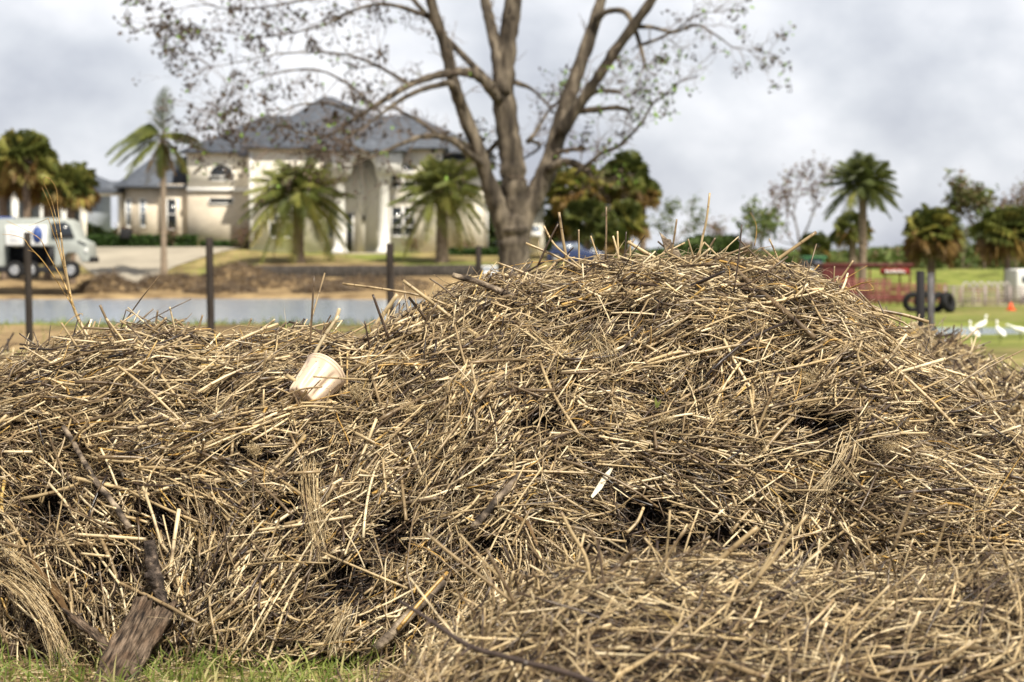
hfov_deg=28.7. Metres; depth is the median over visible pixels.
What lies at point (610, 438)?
reed stalk
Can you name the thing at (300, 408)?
reed stalk
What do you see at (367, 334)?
reed stalk
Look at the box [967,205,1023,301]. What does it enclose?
fan palm
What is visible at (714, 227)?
broadleaf tree
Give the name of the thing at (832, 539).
reed stalk
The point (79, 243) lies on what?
utility truck
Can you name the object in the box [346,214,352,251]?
door
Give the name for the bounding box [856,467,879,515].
reed stalk
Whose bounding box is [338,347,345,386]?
reed stalk
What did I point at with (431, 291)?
reed stalk
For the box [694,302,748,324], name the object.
reed stalk
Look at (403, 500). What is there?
reed stalk
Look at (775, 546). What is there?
reed stalk
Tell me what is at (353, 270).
retaining wall
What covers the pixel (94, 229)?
shrubbery
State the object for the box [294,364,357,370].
reed stalk
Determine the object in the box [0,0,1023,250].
sky
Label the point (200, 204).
house
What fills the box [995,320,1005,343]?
egret
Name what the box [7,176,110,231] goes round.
porch building
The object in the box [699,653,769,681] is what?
reed stalk
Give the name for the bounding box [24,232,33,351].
fence post
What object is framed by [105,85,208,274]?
queen palm
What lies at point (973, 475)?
reed stalk
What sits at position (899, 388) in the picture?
reed stalk
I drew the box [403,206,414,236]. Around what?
window
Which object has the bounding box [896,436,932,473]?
reed stalk
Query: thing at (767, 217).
broadleaf tree
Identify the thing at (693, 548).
reed stalk
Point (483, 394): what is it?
reed stalk
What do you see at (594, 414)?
reed stalk
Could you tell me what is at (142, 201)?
window
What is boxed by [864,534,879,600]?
reed stalk
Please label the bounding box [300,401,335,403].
reed stalk
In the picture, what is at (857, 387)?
reed stalk
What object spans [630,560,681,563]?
reed stalk
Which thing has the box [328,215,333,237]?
window
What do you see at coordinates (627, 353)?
reed stalk
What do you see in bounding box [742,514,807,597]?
reed stalk
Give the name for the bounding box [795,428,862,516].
straw tuft
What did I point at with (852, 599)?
reed stalk
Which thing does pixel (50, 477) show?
reed stalk
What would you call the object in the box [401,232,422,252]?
shrub
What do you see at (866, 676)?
reed stalk
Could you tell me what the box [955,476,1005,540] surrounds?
straw tuft
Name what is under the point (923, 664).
reed stalk
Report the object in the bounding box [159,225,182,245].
shrub
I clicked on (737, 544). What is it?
reed stalk
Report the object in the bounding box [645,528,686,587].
reed stalk
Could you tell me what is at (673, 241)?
reed stalk
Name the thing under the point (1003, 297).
pen panel
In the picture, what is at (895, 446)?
root fibres
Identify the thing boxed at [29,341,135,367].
reed stalk
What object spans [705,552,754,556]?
reed stalk
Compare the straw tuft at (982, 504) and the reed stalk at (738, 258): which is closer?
the straw tuft at (982, 504)
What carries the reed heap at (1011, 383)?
on the ground at (42, 287)
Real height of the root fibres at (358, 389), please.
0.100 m
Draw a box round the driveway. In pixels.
[75,247,241,287]
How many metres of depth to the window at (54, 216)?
127.65 m
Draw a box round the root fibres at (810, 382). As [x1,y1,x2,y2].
[791,365,821,388]
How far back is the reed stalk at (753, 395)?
8.72 m
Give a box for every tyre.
[902,292,915,311]
[914,291,926,311]
[934,292,942,311]
[940,292,955,312]
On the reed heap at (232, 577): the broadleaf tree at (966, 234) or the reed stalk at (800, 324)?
the reed stalk at (800, 324)
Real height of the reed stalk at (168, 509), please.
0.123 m
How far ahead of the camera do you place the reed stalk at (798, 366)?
8.91 m
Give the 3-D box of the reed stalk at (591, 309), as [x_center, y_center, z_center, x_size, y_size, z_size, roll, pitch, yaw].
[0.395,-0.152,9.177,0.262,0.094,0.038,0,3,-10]
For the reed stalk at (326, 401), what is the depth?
8.52 m
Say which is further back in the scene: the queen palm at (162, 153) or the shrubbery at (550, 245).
the shrubbery at (550, 245)
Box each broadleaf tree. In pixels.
[648,189,709,243]
[703,215,764,257]
[732,194,787,256]
[939,166,1002,268]
[957,218,978,268]
[981,177,1023,268]
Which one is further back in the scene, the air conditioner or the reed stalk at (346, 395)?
the air conditioner
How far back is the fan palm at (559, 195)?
109.04 m
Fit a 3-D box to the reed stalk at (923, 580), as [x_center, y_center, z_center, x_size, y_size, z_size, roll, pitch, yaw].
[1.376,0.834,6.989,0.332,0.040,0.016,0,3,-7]
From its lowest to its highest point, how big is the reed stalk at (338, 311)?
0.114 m
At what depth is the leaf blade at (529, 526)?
8.14 m
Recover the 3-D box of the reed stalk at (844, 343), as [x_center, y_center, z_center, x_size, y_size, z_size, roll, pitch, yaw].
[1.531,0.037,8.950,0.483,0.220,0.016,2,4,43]
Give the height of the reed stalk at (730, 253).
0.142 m
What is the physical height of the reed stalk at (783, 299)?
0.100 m
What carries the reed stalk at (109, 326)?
on the reed heap at (232, 577)
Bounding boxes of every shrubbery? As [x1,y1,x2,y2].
[87,222,117,235]
[488,180,500,247]
[545,234,583,250]
[638,233,742,257]
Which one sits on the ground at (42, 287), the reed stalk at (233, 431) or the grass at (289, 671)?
the grass at (289, 671)
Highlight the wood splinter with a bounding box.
[659,232,680,260]
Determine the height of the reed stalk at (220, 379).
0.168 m
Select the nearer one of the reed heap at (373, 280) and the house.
the reed heap at (373, 280)
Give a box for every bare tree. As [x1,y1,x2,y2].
[113,0,795,272]
[752,150,835,264]
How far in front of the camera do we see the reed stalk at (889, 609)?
6.39 m
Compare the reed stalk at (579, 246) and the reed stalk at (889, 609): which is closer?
the reed stalk at (889, 609)
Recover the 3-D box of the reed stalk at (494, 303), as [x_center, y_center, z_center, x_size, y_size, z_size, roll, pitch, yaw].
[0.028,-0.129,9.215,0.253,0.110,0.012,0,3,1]
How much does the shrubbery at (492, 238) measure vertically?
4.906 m
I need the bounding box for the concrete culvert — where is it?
[482,266,497,277]
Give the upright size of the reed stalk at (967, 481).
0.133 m
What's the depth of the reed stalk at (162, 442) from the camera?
8.37 m
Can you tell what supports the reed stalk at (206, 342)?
on the reed heap at (232, 577)
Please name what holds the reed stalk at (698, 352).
on the reed heap at (232, 577)
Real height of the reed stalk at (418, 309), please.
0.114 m
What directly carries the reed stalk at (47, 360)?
on the reed heap at (232, 577)
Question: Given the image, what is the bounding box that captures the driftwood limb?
[452,273,517,299]
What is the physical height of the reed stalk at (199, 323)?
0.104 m
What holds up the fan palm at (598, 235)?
on the ground at (42, 287)
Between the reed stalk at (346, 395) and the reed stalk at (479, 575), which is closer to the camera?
the reed stalk at (479, 575)
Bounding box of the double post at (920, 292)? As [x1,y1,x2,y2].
[916,271,934,336]
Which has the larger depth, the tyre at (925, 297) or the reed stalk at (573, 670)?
the tyre at (925, 297)
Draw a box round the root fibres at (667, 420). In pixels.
[654,410,676,428]
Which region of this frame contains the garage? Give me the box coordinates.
[529,198,548,253]
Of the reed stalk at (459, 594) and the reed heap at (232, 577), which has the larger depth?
the reed heap at (232, 577)
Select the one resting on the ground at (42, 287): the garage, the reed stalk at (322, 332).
the garage
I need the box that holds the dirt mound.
[73,267,143,293]
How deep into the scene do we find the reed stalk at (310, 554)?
8.10 m
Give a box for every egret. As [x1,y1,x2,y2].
[967,321,979,342]
[974,315,988,335]
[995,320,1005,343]
[1006,324,1023,341]
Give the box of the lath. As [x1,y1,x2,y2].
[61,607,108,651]
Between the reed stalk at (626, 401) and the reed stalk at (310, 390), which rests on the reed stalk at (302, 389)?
the reed stalk at (310, 390)
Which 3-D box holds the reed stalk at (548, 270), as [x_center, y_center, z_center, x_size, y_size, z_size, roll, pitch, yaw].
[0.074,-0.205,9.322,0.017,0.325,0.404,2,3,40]
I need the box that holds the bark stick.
[371,577,445,653]
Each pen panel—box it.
[834,279,861,299]
[862,279,890,304]
[889,284,915,305]
[925,284,946,303]
[944,286,962,306]
[959,289,996,301]
[961,281,985,305]
[985,282,1010,305]
[999,291,1019,301]
[1010,286,1023,304]
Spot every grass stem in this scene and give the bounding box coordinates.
[500,257,574,268]
[750,212,756,245]
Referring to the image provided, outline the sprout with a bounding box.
[655,397,660,407]
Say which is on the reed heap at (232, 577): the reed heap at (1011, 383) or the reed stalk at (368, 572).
the reed stalk at (368, 572)
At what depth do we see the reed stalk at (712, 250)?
9.59 m
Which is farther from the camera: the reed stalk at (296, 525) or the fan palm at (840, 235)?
the fan palm at (840, 235)
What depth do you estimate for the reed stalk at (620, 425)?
8.55 m
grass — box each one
[0,314,373,343]
[0,630,412,681]
[5,177,93,343]
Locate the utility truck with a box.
[0,217,98,278]
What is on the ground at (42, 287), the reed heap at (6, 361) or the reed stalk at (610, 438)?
the reed heap at (6, 361)
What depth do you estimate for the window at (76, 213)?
127.69 m
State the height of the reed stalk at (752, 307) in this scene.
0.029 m
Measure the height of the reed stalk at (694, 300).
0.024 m
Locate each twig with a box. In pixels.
[398,599,596,681]
[616,326,642,356]
[774,359,810,375]
[845,404,890,464]
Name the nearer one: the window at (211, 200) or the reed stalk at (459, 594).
the reed stalk at (459, 594)
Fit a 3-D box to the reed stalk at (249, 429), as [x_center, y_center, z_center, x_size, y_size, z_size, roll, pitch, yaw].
[-1.151,0.398,8.441,0.502,0.185,0.050,-1,3,-27]
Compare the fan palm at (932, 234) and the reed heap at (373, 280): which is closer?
the fan palm at (932, 234)
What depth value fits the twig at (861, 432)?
8.49 m
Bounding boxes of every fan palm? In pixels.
[0,127,62,217]
[0,163,33,279]
[22,164,67,278]
[35,160,102,284]
[541,208,582,242]
[545,166,606,241]
[562,197,612,250]
[588,164,621,250]
[589,220,630,259]
[598,149,652,203]
[607,198,650,257]
[629,178,662,251]
[797,231,833,262]
[828,209,875,262]
[900,203,967,300]
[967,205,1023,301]
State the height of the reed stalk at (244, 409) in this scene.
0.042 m
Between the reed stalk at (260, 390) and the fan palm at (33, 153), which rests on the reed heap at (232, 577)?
the reed stalk at (260, 390)
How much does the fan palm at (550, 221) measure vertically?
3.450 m
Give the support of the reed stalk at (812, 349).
on the reed heap at (232, 577)
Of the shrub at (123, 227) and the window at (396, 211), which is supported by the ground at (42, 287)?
the shrub at (123, 227)
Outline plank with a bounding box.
[91,595,176,681]
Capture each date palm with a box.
[238,157,355,264]
[386,155,489,262]
[820,150,902,294]
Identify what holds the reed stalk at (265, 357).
on the reed heap at (232, 577)
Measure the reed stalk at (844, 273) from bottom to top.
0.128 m
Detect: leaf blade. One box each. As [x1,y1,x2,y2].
[29,557,68,610]
[507,512,537,544]
[591,467,612,497]
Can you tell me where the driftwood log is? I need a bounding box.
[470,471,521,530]
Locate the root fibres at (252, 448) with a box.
[244,438,263,457]
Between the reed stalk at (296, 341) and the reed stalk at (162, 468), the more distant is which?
the reed stalk at (296, 341)
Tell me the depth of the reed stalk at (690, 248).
9.59 m
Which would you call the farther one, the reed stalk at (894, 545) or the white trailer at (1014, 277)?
the white trailer at (1014, 277)
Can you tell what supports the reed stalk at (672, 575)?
on the reed heap at (979, 614)
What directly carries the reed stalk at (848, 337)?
on the reed heap at (232, 577)
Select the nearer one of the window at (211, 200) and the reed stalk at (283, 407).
the reed stalk at (283, 407)
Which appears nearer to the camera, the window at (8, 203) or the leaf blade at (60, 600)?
the leaf blade at (60, 600)
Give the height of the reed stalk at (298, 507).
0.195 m
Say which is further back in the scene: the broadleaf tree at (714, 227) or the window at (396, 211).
the broadleaf tree at (714, 227)
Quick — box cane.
[396,571,448,630]
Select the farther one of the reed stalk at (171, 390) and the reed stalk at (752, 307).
the reed stalk at (752, 307)
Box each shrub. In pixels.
[114,221,139,234]
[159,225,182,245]
[229,222,250,249]
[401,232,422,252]
[456,234,480,247]
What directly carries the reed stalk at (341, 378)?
on the reed heap at (232, 577)
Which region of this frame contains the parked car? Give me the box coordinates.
[547,242,604,264]
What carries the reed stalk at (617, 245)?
on the reed heap at (232, 577)
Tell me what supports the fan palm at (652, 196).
on the ground at (42, 287)
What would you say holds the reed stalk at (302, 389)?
on the reed heap at (232, 577)
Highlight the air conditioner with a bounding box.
[120,228,132,237]
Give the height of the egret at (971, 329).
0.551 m
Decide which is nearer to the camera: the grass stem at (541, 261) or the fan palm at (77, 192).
the grass stem at (541, 261)
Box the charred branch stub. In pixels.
[143,540,168,605]
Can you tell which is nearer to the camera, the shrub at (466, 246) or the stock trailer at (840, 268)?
the stock trailer at (840, 268)
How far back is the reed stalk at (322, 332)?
9.26 m
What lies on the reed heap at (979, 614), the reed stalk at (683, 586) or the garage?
the reed stalk at (683, 586)
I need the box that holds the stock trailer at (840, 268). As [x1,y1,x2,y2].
[815,263,913,300]
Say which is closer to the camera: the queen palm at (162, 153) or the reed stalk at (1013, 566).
the reed stalk at (1013, 566)
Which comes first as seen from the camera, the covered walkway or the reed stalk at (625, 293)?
the reed stalk at (625, 293)
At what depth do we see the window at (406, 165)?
117.80 m
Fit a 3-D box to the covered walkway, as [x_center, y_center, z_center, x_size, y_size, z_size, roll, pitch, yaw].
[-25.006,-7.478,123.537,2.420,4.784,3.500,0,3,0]
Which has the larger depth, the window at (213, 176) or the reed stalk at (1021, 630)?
the window at (213, 176)
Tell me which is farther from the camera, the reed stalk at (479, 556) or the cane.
the cane
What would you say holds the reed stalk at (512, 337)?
on the reed heap at (232, 577)
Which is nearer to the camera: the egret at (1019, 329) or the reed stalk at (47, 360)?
the reed stalk at (47, 360)
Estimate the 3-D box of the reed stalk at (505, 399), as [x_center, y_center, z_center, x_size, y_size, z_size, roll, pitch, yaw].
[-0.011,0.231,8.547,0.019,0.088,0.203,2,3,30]
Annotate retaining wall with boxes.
[259,264,495,276]
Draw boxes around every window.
[7,198,10,216]
[51,206,57,217]
[75,210,79,221]
[125,198,131,226]
[139,198,146,226]
[166,198,176,229]
[208,197,233,203]
[209,163,233,180]
[268,206,278,237]
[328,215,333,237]
[391,175,402,187]
[391,206,402,236]
[402,162,414,172]
[403,173,413,187]
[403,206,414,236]
[533,226,539,231]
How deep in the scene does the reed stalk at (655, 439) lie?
8.52 m
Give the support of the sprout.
on the reed heap at (232, 577)
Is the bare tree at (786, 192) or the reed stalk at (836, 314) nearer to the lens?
the reed stalk at (836, 314)
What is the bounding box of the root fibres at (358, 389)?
[346,380,366,399]
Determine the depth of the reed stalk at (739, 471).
8.48 m
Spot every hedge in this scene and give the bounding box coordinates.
[86,233,198,246]
[198,239,248,248]
[448,246,498,255]
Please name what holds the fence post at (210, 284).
on the ground at (42, 287)
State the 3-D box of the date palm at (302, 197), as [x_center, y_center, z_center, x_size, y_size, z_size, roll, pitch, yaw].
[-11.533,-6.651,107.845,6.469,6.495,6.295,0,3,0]
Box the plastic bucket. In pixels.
[289,353,345,407]
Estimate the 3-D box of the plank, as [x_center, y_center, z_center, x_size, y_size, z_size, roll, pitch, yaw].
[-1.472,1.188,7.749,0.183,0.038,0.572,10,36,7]
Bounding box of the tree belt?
[631,244,1023,268]
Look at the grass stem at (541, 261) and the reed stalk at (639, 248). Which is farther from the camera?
the reed stalk at (639, 248)
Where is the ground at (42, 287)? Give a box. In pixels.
[0,249,1023,681]
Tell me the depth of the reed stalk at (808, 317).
9.15 m
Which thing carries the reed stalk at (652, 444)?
on the reed heap at (232, 577)
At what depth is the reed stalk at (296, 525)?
8.10 m
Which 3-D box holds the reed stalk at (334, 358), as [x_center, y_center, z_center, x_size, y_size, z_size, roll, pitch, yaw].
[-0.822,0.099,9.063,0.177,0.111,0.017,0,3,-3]
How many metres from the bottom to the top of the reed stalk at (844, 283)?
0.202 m
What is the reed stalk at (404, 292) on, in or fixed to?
on the reed heap at (232, 577)
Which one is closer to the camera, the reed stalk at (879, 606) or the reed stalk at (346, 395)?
the reed stalk at (879, 606)
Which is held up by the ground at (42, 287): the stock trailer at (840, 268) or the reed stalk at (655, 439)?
the stock trailer at (840, 268)
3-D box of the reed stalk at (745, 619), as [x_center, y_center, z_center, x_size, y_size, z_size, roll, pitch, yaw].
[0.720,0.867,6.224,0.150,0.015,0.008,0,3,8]
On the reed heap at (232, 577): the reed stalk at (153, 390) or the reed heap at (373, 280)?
the reed stalk at (153, 390)
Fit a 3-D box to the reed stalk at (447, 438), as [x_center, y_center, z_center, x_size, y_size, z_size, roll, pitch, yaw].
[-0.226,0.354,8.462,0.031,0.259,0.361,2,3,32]
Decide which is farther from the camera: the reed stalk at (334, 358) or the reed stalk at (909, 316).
the reed stalk at (909, 316)
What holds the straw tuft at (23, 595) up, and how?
on the ground at (42, 287)
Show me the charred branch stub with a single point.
(153, 575)
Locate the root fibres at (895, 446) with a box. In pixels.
[873,432,902,455]
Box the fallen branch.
[61,425,132,531]
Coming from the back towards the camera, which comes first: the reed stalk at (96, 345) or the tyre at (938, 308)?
the tyre at (938, 308)
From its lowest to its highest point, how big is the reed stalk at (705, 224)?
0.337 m
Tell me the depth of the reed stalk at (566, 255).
9.62 m
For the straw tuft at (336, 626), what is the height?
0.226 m
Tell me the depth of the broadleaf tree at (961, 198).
109.27 m
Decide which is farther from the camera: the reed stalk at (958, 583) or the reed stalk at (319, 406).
the reed stalk at (319, 406)
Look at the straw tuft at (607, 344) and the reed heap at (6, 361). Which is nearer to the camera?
the straw tuft at (607, 344)
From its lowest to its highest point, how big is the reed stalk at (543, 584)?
0.227 m
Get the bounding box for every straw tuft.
[0,544,62,618]
[0,563,77,674]
[298,450,338,581]
[303,600,359,661]
[587,322,630,385]
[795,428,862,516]
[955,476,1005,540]
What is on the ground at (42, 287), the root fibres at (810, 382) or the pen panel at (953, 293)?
the pen panel at (953, 293)
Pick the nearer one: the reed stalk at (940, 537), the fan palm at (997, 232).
the reed stalk at (940, 537)
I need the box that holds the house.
[113,97,495,253]
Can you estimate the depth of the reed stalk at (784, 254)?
9.68 m
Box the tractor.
[799,256,826,269]
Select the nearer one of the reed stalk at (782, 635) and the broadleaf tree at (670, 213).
the reed stalk at (782, 635)
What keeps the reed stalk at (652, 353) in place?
on the reed heap at (232, 577)
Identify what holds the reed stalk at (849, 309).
on the reed heap at (232, 577)
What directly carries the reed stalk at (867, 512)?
on the reed heap at (232, 577)
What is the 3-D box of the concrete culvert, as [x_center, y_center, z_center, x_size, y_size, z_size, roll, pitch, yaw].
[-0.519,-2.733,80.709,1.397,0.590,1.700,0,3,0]
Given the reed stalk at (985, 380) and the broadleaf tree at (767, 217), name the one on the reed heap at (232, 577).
the reed stalk at (985, 380)
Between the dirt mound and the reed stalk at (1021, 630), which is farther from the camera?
the dirt mound
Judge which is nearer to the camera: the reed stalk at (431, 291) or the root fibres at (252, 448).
the root fibres at (252, 448)
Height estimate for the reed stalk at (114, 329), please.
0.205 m
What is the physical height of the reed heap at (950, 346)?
1.440 m
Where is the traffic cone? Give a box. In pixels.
[1005,302,1015,310]
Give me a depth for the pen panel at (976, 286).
74.97 m
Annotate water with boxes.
[0,298,1023,334]
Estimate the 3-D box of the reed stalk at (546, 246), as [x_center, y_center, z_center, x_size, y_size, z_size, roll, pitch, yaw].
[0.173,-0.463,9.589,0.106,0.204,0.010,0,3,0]
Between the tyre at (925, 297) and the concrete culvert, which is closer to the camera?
the tyre at (925, 297)
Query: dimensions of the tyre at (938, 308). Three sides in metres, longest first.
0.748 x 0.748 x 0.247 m
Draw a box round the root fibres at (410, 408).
[396,393,422,420]
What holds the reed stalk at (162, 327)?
on the reed heap at (232, 577)
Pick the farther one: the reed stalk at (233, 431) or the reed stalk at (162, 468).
the reed stalk at (233, 431)
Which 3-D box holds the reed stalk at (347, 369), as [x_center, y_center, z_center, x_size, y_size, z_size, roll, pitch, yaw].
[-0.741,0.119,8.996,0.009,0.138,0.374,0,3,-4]
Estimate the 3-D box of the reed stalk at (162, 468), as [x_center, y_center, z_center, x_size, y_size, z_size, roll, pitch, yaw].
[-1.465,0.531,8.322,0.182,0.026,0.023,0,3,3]
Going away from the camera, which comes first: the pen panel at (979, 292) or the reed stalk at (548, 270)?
the reed stalk at (548, 270)
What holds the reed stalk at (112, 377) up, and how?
on the reed heap at (232, 577)
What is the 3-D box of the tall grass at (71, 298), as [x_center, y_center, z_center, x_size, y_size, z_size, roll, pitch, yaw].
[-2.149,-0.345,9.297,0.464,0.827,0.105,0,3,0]
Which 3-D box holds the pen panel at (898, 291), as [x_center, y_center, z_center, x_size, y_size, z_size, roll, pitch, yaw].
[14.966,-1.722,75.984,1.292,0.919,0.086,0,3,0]
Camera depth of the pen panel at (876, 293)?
76.96 m
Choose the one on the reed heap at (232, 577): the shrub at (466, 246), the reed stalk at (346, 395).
the reed stalk at (346, 395)
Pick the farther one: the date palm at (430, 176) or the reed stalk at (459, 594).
the date palm at (430, 176)
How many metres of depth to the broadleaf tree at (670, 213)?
121.00 m
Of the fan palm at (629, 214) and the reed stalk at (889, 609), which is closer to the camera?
the reed stalk at (889, 609)
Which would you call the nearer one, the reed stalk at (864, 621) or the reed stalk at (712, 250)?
the reed stalk at (864, 621)
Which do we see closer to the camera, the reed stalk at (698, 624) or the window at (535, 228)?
the reed stalk at (698, 624)
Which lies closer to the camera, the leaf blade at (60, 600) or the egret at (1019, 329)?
the leaf blade at (60, 600)
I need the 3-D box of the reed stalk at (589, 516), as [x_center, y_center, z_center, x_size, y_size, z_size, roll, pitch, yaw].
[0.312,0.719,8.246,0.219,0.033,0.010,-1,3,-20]
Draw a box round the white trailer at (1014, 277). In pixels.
[1004,269,1023,303]
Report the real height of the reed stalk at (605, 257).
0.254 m
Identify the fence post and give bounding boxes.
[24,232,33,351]
[206,238,214,336]
[386,243,394,316]
[476,246,481,277]
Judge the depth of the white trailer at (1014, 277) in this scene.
78.31 m
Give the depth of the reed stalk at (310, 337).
9.11 m
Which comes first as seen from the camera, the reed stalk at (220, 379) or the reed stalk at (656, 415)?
the reed stalk at (656, 415)
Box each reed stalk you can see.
[1,416,20,422]
[19,333,36,345]
[23,345,82,377]
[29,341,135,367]
[37,409,62,421]
[40,417,71,504]
[51,336,103,342]
[60,323,79,348]
[74,368,137,392]
[74,533,145,540]
[81,552,109,557]
[90,328,195,347]
[99,305,121,348]
[99,345,202,352]
[106,318,138,361]
[114,440,165,454]
[115,373,138,404]
[122,383,187,397]
[128,489,197,522]
[138,465,181,471]
[148,317,166,334]
[149,410,254,439]
[150,356,185,408]
[160,325,200,363]
[169,307,175,334]
[178,432,225,452]
[181,395,225,401]
[181,411,292,459]
[194,354,292,394]
[196,315,202,335]
[200,338,234,383]
[226,389,262,410]
[227,404,303,411]
[230,395,246,456]
[246,459,324,510]
[256,515,352,531]
[258,354,281,374]
[260,350,267,409]
[265,477,342,527]
[272,361,303,365]
[275,334,319,345]
[277,389,295,413]
[282,386,322,397]
[287,405,332,409]
[289,433,325,514]
[292,393,302,411]
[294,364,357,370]
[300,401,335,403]
[301,380,320,399]
[307,320,331,355]
[308,468,317,563]
[309,276,314,349]
[313,315,339,352]
[313,376,368,380]
[321,551,407,588]
[322,390,330,414]
[332,393,352,397]
[333,350,349,359]
[334,308,340,324]
[334,486,363,506]
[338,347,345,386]
[340,347,401,356]
[342,283,484,321]
[346,350,347,384]
[362,407,423,474]
[363,344,384,415]
[364,321,370,347]
[366,321,401,336]
[369,293,398,330]
[372,294,389,338]
[394,466,407,521]
[402,280,479,336]
[408,297,426,319]
[411,460,536,500]
[422,530,511,603]
[426,283,435,305]
[429,278,457,300]
[432,397,475,458]
[439,359,467,419]
[441,572,475,613]
[446,581,547,641]
[450,371,505,400]
[456,298,487,322]
[459,533,499,578]
[477,355,497,401]
[484,362,535,378]
[485,548,520,610]
[487,623,610,663]
[491,301,543,322]
[497,262,545,280]
[498,383,522,406]
[500,321,524,356]
[500,470,600,474]
[505,262,555,325]
[524,623,744,640]
[525,264,547,274]
[526,242,580,268]
[537,223,558,265]
[539,362,580,437]
[543,225,584,271]
[545,473,566,494]
[556,582,592,645]
[558,212,569,270]
[559,511,591,583]
[562,662,580,681]
[566,511,609,519]
[570,298,624,317]
[571,525,605,569]
[578,229,579,270]
[581,388,616,439]
[585,535,626,542]
[590,236,598,259]
[592,547,636,593]
[598,435,648,445]
[600,281,679,295]
[603,340,658,366]
[604,207,606,259]
[604,422,651,434]
[606,594,636,602]
[612,236,619,259]
[612,648,663,678]
[613,396,649,409]
[617,231,618,260]
[622,435,708,468]
[623,336,662,354]
[624,232,626,256]
[624,389,725,425]
[625,507,644,534]
[627,240,664,262]
[629,240,630,264]
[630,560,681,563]
[634,345,673,364]
[644,537,693,638]
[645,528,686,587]
[645,535,710,584]
[646,340,758,364]
[651,585,722,590]
[653,429,657,449]
[670,219,677,255]
[675,299,737,303]
[687,239,694,257]
[694,242,703,259]
[694,245,749,272]
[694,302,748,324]
[696,595,703,637]
[697,193,710,261]
[699,398,762,402]
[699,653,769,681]
[703,237,715,257]
[704,242,719,257]
[704,525,758,571]
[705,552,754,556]
[712,593,824,625]
[719,617,767,622]
[724,259,816,339]
[729,461,827,491]
[733,225,741,291]
[733,303,772,308]
[734,283,808,304]
[734,448,768,474]
[738,238,761,262]
[742,389,758,457]
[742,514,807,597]
[749,383,754,412]
[749,522,789,591]
[750,396,832,415]
[754,356,836,375]
[769,231,816,264]
[769,239,781,268]
[777,621,783,659]
[793,314,868,335]
[800,334,832,354]
[803,275,867,318]
[806,522,855,559]
[809,323,899,374]
[828,365,864,418]
[831,490,887,526]
[832,311,915,369]
[833,329,875,355]
[834,383,839,405]
[836,617,886,626]
[837,260,853,285]
[840,273,848,290]
[844,670,895,681]
[850,598,887,601]
[852,553,867,613]
[856,340,875,400]
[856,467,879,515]
[861,306,928,323]
[861,573,950,585]
[861,604,910,618]
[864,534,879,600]
[867,651,923,658]
[870,607,929,616]
[874,648,1022,675]
[884,377,930,409]
[888,547,911,639]
[891,488,915,549]
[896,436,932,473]
[907,614,925,631]
[912,439,968,453]
[914,582,957,636]
[930,506,951,564]
[932,580,964,601]
[943,460,982,495]
[949,474,1023,477]
[953,658,1023,681]
[964,460,1023,477]
[975,563,1023,578]
[980,378,996,399]
[1002,548,1018,615]
[1010,628,1023,631]
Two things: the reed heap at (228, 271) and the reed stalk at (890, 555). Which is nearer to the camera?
the reed stalk at (890, 555)
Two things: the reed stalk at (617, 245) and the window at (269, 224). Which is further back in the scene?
the window at (269, 224)
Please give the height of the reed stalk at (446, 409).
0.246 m
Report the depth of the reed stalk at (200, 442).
8.45 m
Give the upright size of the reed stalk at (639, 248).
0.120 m
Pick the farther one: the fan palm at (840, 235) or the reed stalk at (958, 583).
the fan palm at (840, 235)
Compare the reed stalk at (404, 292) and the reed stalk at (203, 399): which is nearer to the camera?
the reed stalk at (203, 399)
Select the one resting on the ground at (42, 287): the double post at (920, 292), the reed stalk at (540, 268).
the double post at (920, 292)
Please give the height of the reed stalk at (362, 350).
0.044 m
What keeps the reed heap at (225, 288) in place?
on the ground at (42, 287)
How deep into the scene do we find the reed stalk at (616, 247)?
9.59 m
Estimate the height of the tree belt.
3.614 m
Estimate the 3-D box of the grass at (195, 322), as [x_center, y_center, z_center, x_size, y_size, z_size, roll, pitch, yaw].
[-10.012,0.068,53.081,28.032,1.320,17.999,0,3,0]
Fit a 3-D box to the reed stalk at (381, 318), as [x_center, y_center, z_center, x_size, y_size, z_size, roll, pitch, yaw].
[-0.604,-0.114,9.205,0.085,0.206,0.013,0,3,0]
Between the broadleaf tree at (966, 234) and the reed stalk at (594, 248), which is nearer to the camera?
the reed stalk at (594, 248)
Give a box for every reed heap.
[0,235,1023,681]
[0,332,34,368]
[136,270,205,290]
[179,280,260,293]
[195,259,272,283]
[226,271,336,288]
[288,281,362,293]
[294,509,1023,681]
[315,272,433,290]
[877,305,1011,382]
[948,353,1023,428]
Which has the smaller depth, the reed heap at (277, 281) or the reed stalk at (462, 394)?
the reed stalk at (462, 394)
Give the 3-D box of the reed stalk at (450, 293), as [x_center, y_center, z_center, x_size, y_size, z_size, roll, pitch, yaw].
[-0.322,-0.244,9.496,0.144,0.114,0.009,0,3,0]
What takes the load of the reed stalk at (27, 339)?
on the reed heap at (232, 577)
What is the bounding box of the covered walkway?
[82,181,123,235]
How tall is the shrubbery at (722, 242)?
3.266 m
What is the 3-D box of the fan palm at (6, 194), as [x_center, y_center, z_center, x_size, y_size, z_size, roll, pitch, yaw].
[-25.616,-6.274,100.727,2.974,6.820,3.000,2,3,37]
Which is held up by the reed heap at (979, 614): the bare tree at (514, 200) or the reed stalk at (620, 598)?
the reed stalk at (620, 598)
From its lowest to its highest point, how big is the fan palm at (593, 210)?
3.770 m
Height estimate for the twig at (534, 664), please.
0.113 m
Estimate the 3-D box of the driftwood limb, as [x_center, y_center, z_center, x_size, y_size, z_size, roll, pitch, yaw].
[-0.121,-0.255,9.324,0.316,0.129,0.084,1,3,14]
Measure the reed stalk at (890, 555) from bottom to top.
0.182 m

